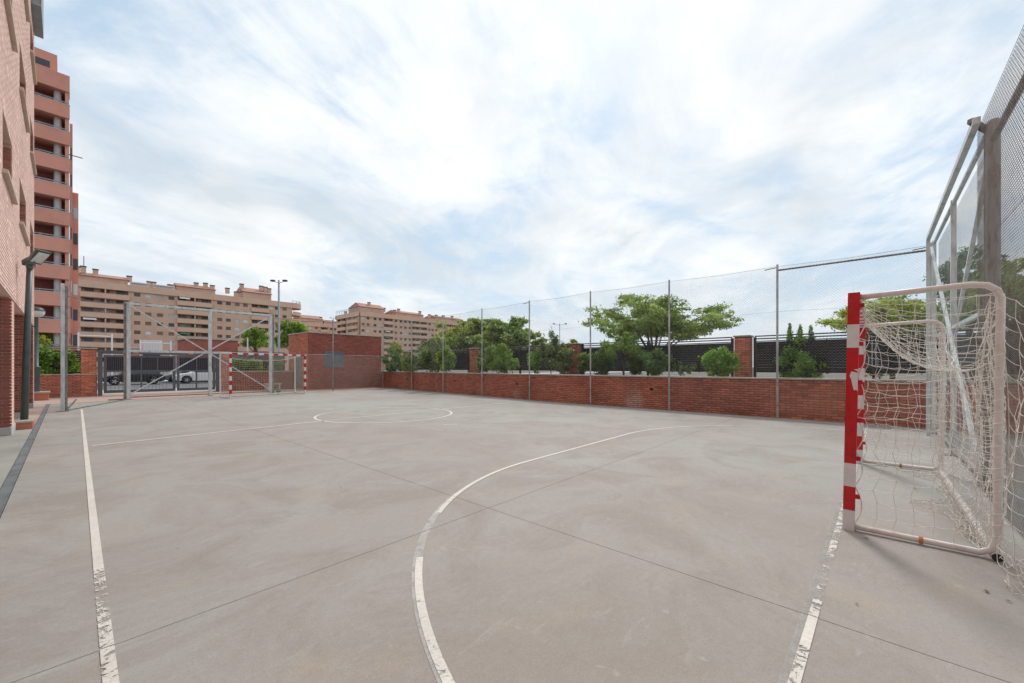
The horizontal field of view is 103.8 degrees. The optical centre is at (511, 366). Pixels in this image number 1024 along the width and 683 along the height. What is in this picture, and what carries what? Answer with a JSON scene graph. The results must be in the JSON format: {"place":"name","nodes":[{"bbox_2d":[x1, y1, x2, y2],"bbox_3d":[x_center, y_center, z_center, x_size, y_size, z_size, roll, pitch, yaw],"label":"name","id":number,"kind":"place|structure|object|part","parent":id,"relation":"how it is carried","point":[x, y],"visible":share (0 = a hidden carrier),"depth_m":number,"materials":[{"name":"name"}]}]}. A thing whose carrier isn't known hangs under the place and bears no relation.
{"place":"outdoors","nodes":[
{"label":"outdoors","id":0,"kind":"place"},
{"bbox_2d":[0,0,43,435],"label":"apartment building","id":1,"kind":"structure","parent":0,"point":[21,24],"depth_m":9.11,"materials":[{"name":"brick"}]},
{"bbox_2d":[0,404,45,488],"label":"side pavement","id":2,"kind":"structure","parent":0,"point":[11,446],"depth_m":7.34,"materials":[{"name":"grey concrete"}]},
{"bbox_2d":[0,404,49,517],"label":"drain channel","id":3,"kind":"object","parent":2,"relation":"on","point":[7,487],"visible":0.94,"depth_m":5.65,"materials":[{"name":"metal"}]},
{"bbox_2d":[16,249,51,429],"bbox_3d":[-11.287,-0.652,9.508,0.900,4.145,0.531,0,0,42],"label":"floodlight post","id":4,"kind":"object","parent":2,"relation":"on","point":[30,262],"visible":1,"depth_m":9.34,"materials":[{"name":"grey metal"}]},
{"bbox_2d":[97,387,215,393],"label":"pavement","id":5,"kind":"structure","parent":0,"point":[159,391],"depth_m":23.02,"materials":[{"name":"concrete"}]},
{"bbox_2d":[98,350,218,395],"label":"metal gate","id":6,"kind":"structure","parent":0,"point":[139,363],"depth_m":21.10,"materials":[{"name":"metal"}]},
{"bbox_2d":[69,256,300,371],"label":"apartment building","id":7,"kind":"structure","parent":0,"point":[103,318],"depth_m":133.55,"materials":[{"name":"beige brick"}]},
{"bbox_2d":[85,288,93,291],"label":"balcony window","id":8,"kind":"structure","parent":7,"relation":"in","point":[86,289],"depth_m":121.60,"materials":[{"name":"black glass"}]},
{"bbox_2d":[85,308,93,311],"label":"balcony window","id":9,"kind":"structure","parent":7,"relation":"in","point":[86,309],"depth_m":121.60,"materials":[{"name":"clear glass"}]},
{"bbox_2d":[85,328,93,331],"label":"balcony window","id":10,"kind":"structure","parent":7,"relation":"in","point":[86,329],"depth_m":121.69,"materials":[{"name":"black glass"}]},
{"bbox_2d":[85,338,93,341],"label":"balcony window","id":11,"kind":"structure","parent":7,"relation":"in","point":[86,339],"depth_m":121.69,"materials":[{"name":"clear glass"}]},
{"bbox_2d":[116,329,123,332],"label":"balcony window","id":12,"kind":"structure","parent":7,"relation":"in","point":[117,330],"depth_m":126.44,"materials":[{"name":"black glass"}]},
{"bbox_2d":[176,337,239,365],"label":"building","id":13,"kind":"structure","parent":0,"point":[202,342],"depth_m":63.85,"materials":[{"name":"brick"}]},
{"bbox_2d":[34,387,392,404],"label":"pink pavement","id":14,"kind":"structure","parent":0,"point":[103,398],"depth_m":19.86,"materials":[{"name":"concrete"}]},
{"bbox_2d":[33,306,49,400],"bbox_3d":[-20.172,-0.570,17.051,0.780,3.980,0.740,0,0,42],"label":"globe lamp","id":15,"kind":"object","parent":14,"relation":"on","point":[39,395],"visible":0.63,"depth_m":16.98,"materials":[{"name":"grey metal"}]},
{"bbox_2d":[40,374,96,397],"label":"brick wall","id":16,"kind":"structure","parent":14,"relation":"on","point":[50,383],"depth_m":18.59,"materials":[{"name":"brick"}]},
{"bbox_2d":[80,348,97,395],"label":"brick pillar","id":17,"kind":"structure","parent":14,"relation":"on","point":[88,361],"depth_m":19.27,"materials":[{"name":"brick"}]},
{"bbox_2d":[108,301,273,400],"bbox_3d":[-14.929,-0.700,19.306,0.250,4.240,6.330,0,0,42],"label":"ball stop frame","id":18,"kind":"object","parent":14,"relation":"on","point":[128,350],"visible":0.92,"depth_m":18.92,"materials":[{"name":"metal"}]},
{"bbox_2d":[68,296,115,303],"bbox_3d":[-15.431,-2.505,15.068,0.022,0.473,5.250,0,0,-27],"label":"cable","id":19,"kind":"object","parent":18,"relation":"attached to","point":[93,301],"visible":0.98,"depth_m":14.54,"materials":[{"name":"metal"}]},
{"bbox_2d":[232,371,293,390],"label":"brick wall","id":20,"kind":"structure","parent":14,"relation":"on","point":[239,381],"depth_m":24.51,"materials":[{"name":"brick"}]},
{"bbox_2d":[275,318,382,390],"bbox_3d":[-10.578,-0.685,24.528,1.075,4.210,6.844,0,0,39],"label":"chain link fence","id":21,"kind":"object","parent":14,"relation":"on","point":[332,372],"visible":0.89,"depth_m":23.70,"materials":[{"name":"metal"}]},
{"bbox_2d":[288,331,381,389],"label":"brick shed","id":22,"kind":"structure","parent":14,"relation":"on","point":[308,342],"depth_m":26.16,"materials":[{"name":"brick"}]},
{"bbox_2d":[295,356,301,388],"bbox_3d":[-13.756,0.355,25.754,1.160,2.130,0.060,0,0,42],"label":"louvred door","id":23,"kind":"structure","parent":22,"relation":"in","point":[299,381],"depth_m":25.56,"materials":[{"name":"grey metal"}]},
{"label":"planting bed","id":24,"kind":"structure","parent":14,"relation":"on","visible":0},
{"bbox_2d":[39,344,80,373],"bbox_3d":[-22.361,-0.167,18.343,1.606,1.857,3.831,0,0,42],"label":"hedge","id":25,"kind":"object","parent":24,"relation":"on","point":[47,356],"visible":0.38,"depth_m":18.92,"materials":[{"name":"green plant"}]},
{"bbox_2d":[39,345,90,373],"bbox_3d":[-24.660,-0.206,17.448,0.082,1.652,8.880,0,0,42],"label":"slatted fence","id":26,"kind":"object","parent":24,"relation":"on","point":[78,354],"visible":0.06,"depth_m":20.19,"materials":[{"name":"metal"}]},
{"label":"planting bed","id":27,"kind":"structure","parent":14,"relation":"on","visible":0},
{"bbox_2d":[224,351,284,370],"bbox_3d":[-16.472,-0.171,25.785,0.082,1.582,3.430,0,0,42],"label":"slatted fence","id":28,"kind":"object","parent":27,"relation":"on","point":[265,361],"visible":0.21,"depth_m":25.98,"materials":[{"name":"plant"}]},
{"bbox_2d":[232,358,284,370],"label":"hedge","id":29,"kind":"object","parent":27,"relation":"on","point":[254,367],"visible":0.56,"depth_m":24.76,"materials":[{"name":"green plant"}]},
{"bbox_2d":[219,351,228,390],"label":"brick pillar","id":30,"kind":"structure","parent":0,"point":[222,375],"depth_m":23.27,"materials":[{"name":"brick"}]},
{"bbox_2d":[263,383,281,390],"bbox_3d":[-14.425,1.210,24.200,0.400,0.420,0.900,0,0,37],"label":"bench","id":31,"kind":"object","parent":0,"point":[267,385],"visible":0.69,"depth_m":24.05,"materials":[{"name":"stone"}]},
{"bbox_2d":[292,315,335,332],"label":"apartment building","id":32,"kind":"structure","parent":0,"point":[319,324],"depth_m":234.02,"materials":[{"name":"beige brick"}]},
{"bbox_2d":[97,371,645,383],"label":"pavement","id":33,"kind":"structure","parent":0,"point":[164,381],"depth_m":84.52,"materials":[{"name":"concrete"}]},
{"bbox_2d":[239,325,268,352],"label":"leafy tree","id":34,"kind":"object","parent":33,"relation":"on","point":[256,336],"visible":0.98,"depth_m":49.40,"materials":[{"name":"green plant"}]},
{"bbox_2d":[274,319,309,349],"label":"leafy tree","id":35,"kind":"object","parent":33,"relation":"on","point":[291,328],"visible":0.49,"depth_m":48.95,"materials":[{"name":"green plant"}]},
{"bbox_2d":[97,372,684,389],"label":"road","id":36,"kind":"structure","parent":0,"point":[149,386],"depth_m":32.43,"materials":[{"name":"grey asphalt"}]},
{"bbox_2d":[39,335,54,350],"bbox_3d":[-35.083,-0.483,29.994,1.302,3.909,1.172,0,0,5],"label":"tree","id":37,"kind":"object","parent":36,"relation":"on","point":[44,339],"visible":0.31,"depth_m":30.05,"materials":[{"name":"green plant"}]},
{"bbox_2d":[103,372,165,384],"bbox_3d":[-32.252,0.770,34.254,1.818,1.480,3.927,0,0,42],"label":"parked car","id":38,"kind":"object","parent":36,"relation":"on","point":[135,377],"visible":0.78,"depth_m":33.78,"materials":[{"name":"black metal"}]},
{"bbox_3d":[-31.455,0.375,33.978,0.123,0.450,2.154,0,0,42],"label":"side window","id":39,"kind":"part","parent":38,"relation":"part of","materials":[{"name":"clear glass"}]},
{"bbox_2d":[165,372,207,381],"bbox_3d":[-32.027,0.770,39.880,1.818,1.480,4.127,0,0,42],"label":"parked car","id":40,"kind":"object","parent":36,"relation":"on","point":[169,377],"visible":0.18,"depth_m":38.18,"materials":[{"name":"metal"}]},
{"bbox_2d":[172,366,215,383],"bbox_3d":[-29.070,0.710,37.784,1.818,1.600,4.327,0,0,42],"label":"parked car","id":41,"kind":"object","parent":36,"relation":"on","point":[186,378],"visible":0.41,"depth_m":36.77,"materials":[{"name":"white metal"}]},
{"bbox_2d":[270,280,287,353],"bbox_3d":[-19.150,-2.836,33.000,1.320,8.612,0.240,0,0,0],"label":"street lamp","id":42,"kind":"object","parent":36,"relation":"on","point":[278,282],"visible":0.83,"depth_m":32.96,"materials":[{"name":"grey metal"}]},
{"bbox_2d":[386,341,405,370],"bbox_3d":[-11.578,-0.539,40.078,1.672,4.022,1.895,0,0,42],"label":"leafy tree","id":43,"kind":"object","parent":36,"relation":"on","point":[397,349],"visible":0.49,"depth_m":39.68,"materials":[{"name":"green plant"}]},
{"bbox_2d":[0,388,1023,682],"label":"sports court","id":44,"kind":"object","parent":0,"point":[672,550],"visible":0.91,"depth_m":3.12,"materials":[{"name":"concrete"}]},
{"bbox_2d":[56,283,76,411],"bbox_3d":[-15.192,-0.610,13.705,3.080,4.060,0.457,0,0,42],"label":"post","id":45,"kind":"object","parent":44,"relation":"on","point":[64,407],"visible":1,"depth_m":12.69,"materials":[{"name":"metal"}]},
{"bbox_2d":[67,399,127,410],"bbox_3d":[-15.459,1.400,15.111,0.030,0.030,4.922,0,0,-27],"label":"ground rail","id":46,"kind":"object","parent":44,"relation":"on","point":[96,404],"visible":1,"depth_m":14.71,"materials":[{"name":"metal"}]},
{"bbox_2d":[219,353,305,397],"bbox_3d":[-12.208,0.385,19.852,1.029,2.070,3.713,0,0,28],"label":"football goal","id":47,"kind":"object","parent":44,"relation":"on","point":[231,375],"visible":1,"depth_m":19.61,"materials":[{"name":"white paint"}]},
{"bbox_2d":[379,371,556,401],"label":"brick wall","id":48,"kind":"structure","parent":44,"relation":"on","point":[542,387],"depth_m":19.86,"materials":[{"name":"brick"}]},
{"bbox_2d":[81,400,931,682],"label":"line markings","id":49,"kind":"object","parent":44,"relation":"on","point":[440,669],"visible":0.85,"depth_m":2.51,"materials":[{"name":"paint"}]},
{"bbox_2d":[382,242,931,428],"bbox_3d":[0.150,-0.710,18.127,26.106,4.260,0.729,0,0,45],"label":"chain link fence","id":50,"kind":"object","parent":44,"relation":"on","point":[777,389],"visible":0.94,"depth_m":12.24,"materials":[{"name":"metal"}]},
{"bbox_2d":[320,390,1018,603],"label":"fallen leaves","id":51,"kind":"object","parent":44,"relation":"on","point":[987,591],"visible":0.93,"depth_m":9.75,"materials":[{"name":"plant"}]},
{"bbox_2d":[556,374,1023,434],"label":"brick wall","id":52,"kind":"structure","parent":44,"relation":"on","point":[638,391],"depth_m":11.58,"materials":[{"name":"brick"}]},
{"bbox_2d":[842,282,1023,594],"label":"football goal","id":53,"kind":"object","parent":44,"relation":"on","point":[856,354],"visible":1,"depth_m":3.41,"materials":[{"name":"white paint"}]},
{"bbox_2d":[926,116,985,491],"bbox_3d":[7.075,-0.662,6.486,0.294,4.164,5.850,0,0,42],"label":"ball stop frame","id":54,"kind":"object","parent":44,"relation":"on","point":[951,259],"visible":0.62,"depth_m":6.42,"materials":[{"name":"metal"}]},
{"bbox_2d":[977,25,1023,538],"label":"chain link fence","id":55,"kind":"object","parent":44,"relation":"on","point":[989,258],"visible":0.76,"depth_m":3.69,"materials":[{"name":"metal"}]},
{"bbox_2d":[34,0,1023,366],"label":"sky","id":56,"kind":"structure","parent":0,"point":[433,157],"materials":[{"name":"white"}]},
{"bbox_2d":[79,368,1020,380],"bbox_3d":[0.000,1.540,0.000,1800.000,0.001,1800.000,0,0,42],"label":"ground","id":57,"kind":"structure","parent":0,"point":[839,375],"depth_m":80.33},
{"bbox_2d":[39,333,69,345],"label":"leafy tree","id":58,"kind":"object","parent":57,"relation":"on","point":[50,336],"visible":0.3,"depth_m":44.61,"materials":[{"name":"green plant"}]},
{"bbox_2d":[34,47,82,356],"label":"apartment tower","id":59,"kind":"structure","parent":57,"relation":"on","point":[55,219],"depth_m":44.51,"materials":[{"name":"brick"}]},
{"bbox_2d":[77,332,112,374],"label":"pitch frame","id":60,"kind":"object","parent":57,"relation":"on","point":[78,335],"visible":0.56,"depth_m":41.83,"materials":[{"name":"white paint"}]},
{"bbox_2d":[131,347,141,355],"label":"white hut","id":61,"kind":"object","parent":57,"relation":"on","point":[135,348],"visible":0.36,"depth_m":54.28,"materials":[{"name":"concrete"}]},
{"bbox_2d":[141,340,162,355],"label":"container","id":62,"kind":"object","parent":57,"relation":"on","point":[151,346],"visible":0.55,"depth_m":53.99,"materials":[{"name":"white paint"}]},
{"bbox_2d":[140,340,171,373],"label":"pitch frame","id":63,"kind":"object","parent":57,"relation":"on","point":[170,343],"visible":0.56,"depth_m":45.66,"materials":[{"name":"white paint"}]},
{"bbox_2d":[335,307,359,334],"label":"apartment building","id":64,"kind":"structure","parent":57,"relation":"on","point":[342,328],"depth_m":197.04,"materials":[{"name":"beige brick"}]},
{"bbox_2d":[348,302,467,369],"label":"apartment building","id":65,"kind":"structure","parent":57,"relation":"on","point":[377,318],"depth_m":203.82,"materials":[{"name":"beige brick"}]},
{"bbox_2d":[122,372,701,389],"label":"kerb","id":66,"kind":"structure","parent":57,"relation":"on","point":[619,374],"depth_m":78.94,"materials":[{"name":"concrete"}]},
{"bbox_2d":[416,338,445,371],"bbox_3d":[-7.105,-0.572,35.944,2.510,4.088,2.434,0,0,3],"label":"leafy tree","id":67,"kind":"object","parent":57,"relation":"on","point":[425,344],"visible":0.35,"depth_m":35.41,"materials":[{"name":"green plant"}]},
{"bbox_2d":[432,317,505,372],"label":"acacia tree","id":68,"kind":"object","parent":57,"relation":"on","point":[463,329],"visible":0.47,"depth_m":41.65,"materials":[{"name":"green plant"}]},
{"bbox_2d":[457,316,550,372],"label":"acacia tree","id":69,"kind":"object","parent":57,"relation":"on","point":[506,338],"visible":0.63,"depth_m":40.39,"materials":[{"name":"green plant"}]},
{"bbox_2d":[815,294,976,378],"bbox_3d":[19.896,-1.097,21.017,6.534,5.249,6.956,0,0,22],"label":"acacia tree","id":70,"kind":"object","parent":57,"relation":"on","point":[894,312],"visible":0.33,"depth_m":20.00,"materials":[{"name":"green plant"}]},
{"bbox_2d":[913,258,1023,362],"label":"acacia tree","id":71,"kind":"object","parent":57,"relation":"on","point":[963,308],"visible":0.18,"depth_m":9.19,"materials":[{"name":"green plant"}]},
{"bbox_2d":[922,245,1018,379],"bbox_3d":[19.387,-1.769,17.032,2.512,6.484,2.671,0,0,15],"label":"leafy tree","id":72,"kind":"object","parent":57,"relation":"on","point":[959,275],"visible":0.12,"depth_m":16.88,"materials":[{"name":"green plant"}]},
{"bbox_2d":[578,293,743,345],"bbox_3d":[6.609,-1.130,19.934,8.212,5.314,7.673,0,0,42],"label":"silk tree","id":73,"kind":"object","parent":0,"point":[635,328],"visible":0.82,"depth_m":18.74,"materials":[{"name":"green plant"}]},
{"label":"planting bed","id":74,"kind":"structure","parent":0,"visible":0},
{"bbox_2d":[380,346,403,371],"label":"flowering bush","id":75,"kind":"object","parent":74,"relation":"on","point":[395,359],"visible":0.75,"depth_m":26.75,"materials":[{"name":"green plant"}]},
{"bbox_2d":[403,351,409,371],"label":"brick pillar","id":76,"kind":"structure","parent":74,"relation":"on","point":[404,352],"depth_m":27.72,"materials":[{"name":"brick"}]},
{"bbox_2d":[399,351,421,371],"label":"mixed shrub","id":77,"kind":"object","parent":74,"relation":"on","point":[406,362],"visible":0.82,"depth_m":24.82,"materials":[{"name":"green plant"}]},
{"bbox_2d":[417,338,455,371],"bbox_3d":[-4.655,-0.627,23.910,2.407,2.358,2.133,0,0,-29],"label":"laurel bush","id":78,"kind":"object","parent":74,"relation":"on","point":[427,353],"visible":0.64,"depth_m":23.50,"materials":[{"name":"green plant"}]},
{"bbox_2d":[410,349,469,369],"bbox_3d":[-4.694,-0.301,25.635,6.280,1.542,0.082,0,0,42],"label":"slatted fence","id":79,"kind":"object","parent":74,"relation":"on","point":[459,366],"visible":0.2,"depth_m":24.20,"materials":[{"name":"metal"}]},
{"bbox_2d":[435,346,456,371],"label":"mixed shrub","id":80,"kind":"object","parent":74,"relation":"on","point":[439,359],"visible":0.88,"depth_m":22.24,"materials":[{"name":"green plant"}]},
{"bbox_2d":[469,348,480,372],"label":"brick pillar","id":81,"kind":"structure","parent":74,"relation":"on","point":[473,354],"depth_m":23.09,"materials":[{"name":"brick"}]},
{"bbox_2d":[475,350,490,372],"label":"mixed shrub","id":82,"kind":"object","parent":74,"relation":"on","point":[478,365],"visible":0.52,"depth_m":21.22,"materials":[{"name":"green plant"}]},
{"bbox_2d":[479,341,512,372],"bbox_3d":[-0.716,-0.414,20.572,2.134,1.756,1.669,0,0,42],"label":"laurel bush","id":83,"kind":"object","parent":74,"relation":"on","point":[497,362],"visible":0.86,"depth_m":20.18,"materials":[{"name":"green plant"}]},
{"bbox_2d":[505,357,519,372],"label":"bush","id":84,"kind":"object","parent":74,"relation":"on","point":[511,361],"visible":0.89,"depth_m":19.20,"materials":[{"name":"green plant"}]},
{"bbox_2d":[478,344,568,373],"bbox_3d":[0.431,-0.301,21.016,6.280,1.542,0.082,0,0,42],"label":"slatted fence","id":85,"kind":"object","parent":74,"relation":"on","point":[525,356],"visible":0.27,"depth_m":20.83,"materials":[{"name":"metal"}]},
{"bbox_2d":[526,351,541,373],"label":"mixed shrub","id":86,"kind":"object","parent":74,"relation":"on","point":[535,361],"visible":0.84,"depth_m":18.33,"materials":[{"name":"green plant"}]},
{"bbox_2d":[535,328,565,373],"bbox_3d":[1.866,-0.708,18.360,1.614,2.341,1.886,0,0,42],"label":"oleander","id":87,"kind":"object","parent":74,"relation":"on","point":[553,337],"visible":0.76,"depth_m":18.15,"materials":[{"name":"green plant"}]},
{"bbox_2d":[554,345,575,373],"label":"mixed shrub","id":88,"kind":"object","parent":74,"relation":"on","point":[566,351],"visible":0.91,"depth_m":17.79,"materials":[{"name":"green plant"}]},
{"bbox_2d":[568,343,583,374],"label":"brick pillar","id":89,"kind":"structure","parent":74,"relation":"on","point":[577,353],"depth_m":18.49,"materials":[{"name":"brick"}]},
{"bbox_2d":[576,352,589,374],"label":"laurel bush","id":90,"kind":"object","parent":74,"relation":"on","point":[586,364],"visible":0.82,"depth_m":17.10,"materials":[{"name":"green plant"}]},
{"bbox_2d":[587,348,616,374],"bbox_3d":[3.729,-0.172,16.604,1.149,1.508,1.604,0,0,0],"label":"laurel bush","id":91,"kind":"object","parent":74,"relation":"on","point":[606,367],"visible":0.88,"depth_m":16.28,"materials":[{"name":"green plant"}]},
{"bbox_2d":[598,327,644,374],"bbox_3d":[4.434,-0.573,15.857,1.865,2.070,1.506,0,0,-22],"label":"tree","id":92,"kind":"object","parent":74,"relation":"on","point":[633,351],"visible":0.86,"depth_m":15.73,"materials":[{"name":"green plant"}]},
{"bbox_2d":[626,357,642,374],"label":"mixed shrub","id":93,"kind":"object","parent":74,"relation":"on","point":[633,369],"visible":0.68,"depth_m":15.82,"materials":[{"name":"green plant"}]},
{"bbox_2d":[636,347,674,375],"bbox_3d":[5.530,-0.160,15.537,1.545,1.248,1.434,0,0,18],"label":"laurel bush","id":94,"kind":"object","parent":74,"relation":"on","point":[654,364],"visible":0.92,"depth_m":15.29,"materials":[{"name":"green plant"}]},
{"bbox_2d":[582,337,733,376],"bbox_3d":[5.556,-0.301,16.396,6.280,1.542,0.082,0,0,42],"label":"slatted fence","id":95,"kind":"object","parent":74,"relation":"on","point":[688,359],"visible":0.31,"depth_m":15.44,"materials":[{"name":"metal"}]},
{"bbox_2d":[671,360,696,375],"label":"mixed shrub","id":96,"kind":"object","parent":74,"relation":"on","point":[675,367],"visible":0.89,"depth_m":15.17,"materials":[{"name":"green plant"}]},
{"bbox_2d":[698,345,742,376],"bbox_3d":[6.839,-0.124,13.184,1.055,1.176,1.148,0,0,-20],"label":"overhanging bush","id":97,"kind":"object","parent":74,"relation":"on","point":[717,362],"visible":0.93,"depth_m":12.96,"materials":[{"name":"green plant"}]},
{"bbox_2d":[733,335,753,376],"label":"brick pillar","id":98,"kind":"structure","parent":74,"relation":"on","point":[744,348],"depth_m":13.88,"materials":[{"name":"brick"}]},
{"bbox_2d":[772,323,828,377],"bbox_3d":[9.394,-0.433,13.162,1.700,2.023,1.655,0,0,42],"label":"photinia shrub","id":99,"kind":"object","parent":74,"relation":"on","point":[799,364],"visible":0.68,"depth_m":12.92,"materials":[{"name":"green plant"}]},
{"bbox_2d":[868,373,894,378],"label":"plant","id":100,"kind":"object","parent":74,"relation":"on","point":[879,375],"visible":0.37,"depth_m":12.00,"materials":[{"name":"green plant"}]},
{"bbox_2d":[753,326,1023,378],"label":"slatted fence","id":101,"kind":"object","parent":74,"relation":"on","point":[833,364],"visible":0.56,"depth_m":12.26,"materials":[{"name":"metal"}]},
{"bbox_2d":[1004,315,1023,380],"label":"laurel bush","id":102,"kind":"object","parent":74,"relation":"on","point":[1016,367],"visible":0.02,"depth_m":10.42,"materials":[{"name":"green plant"}]}
]}

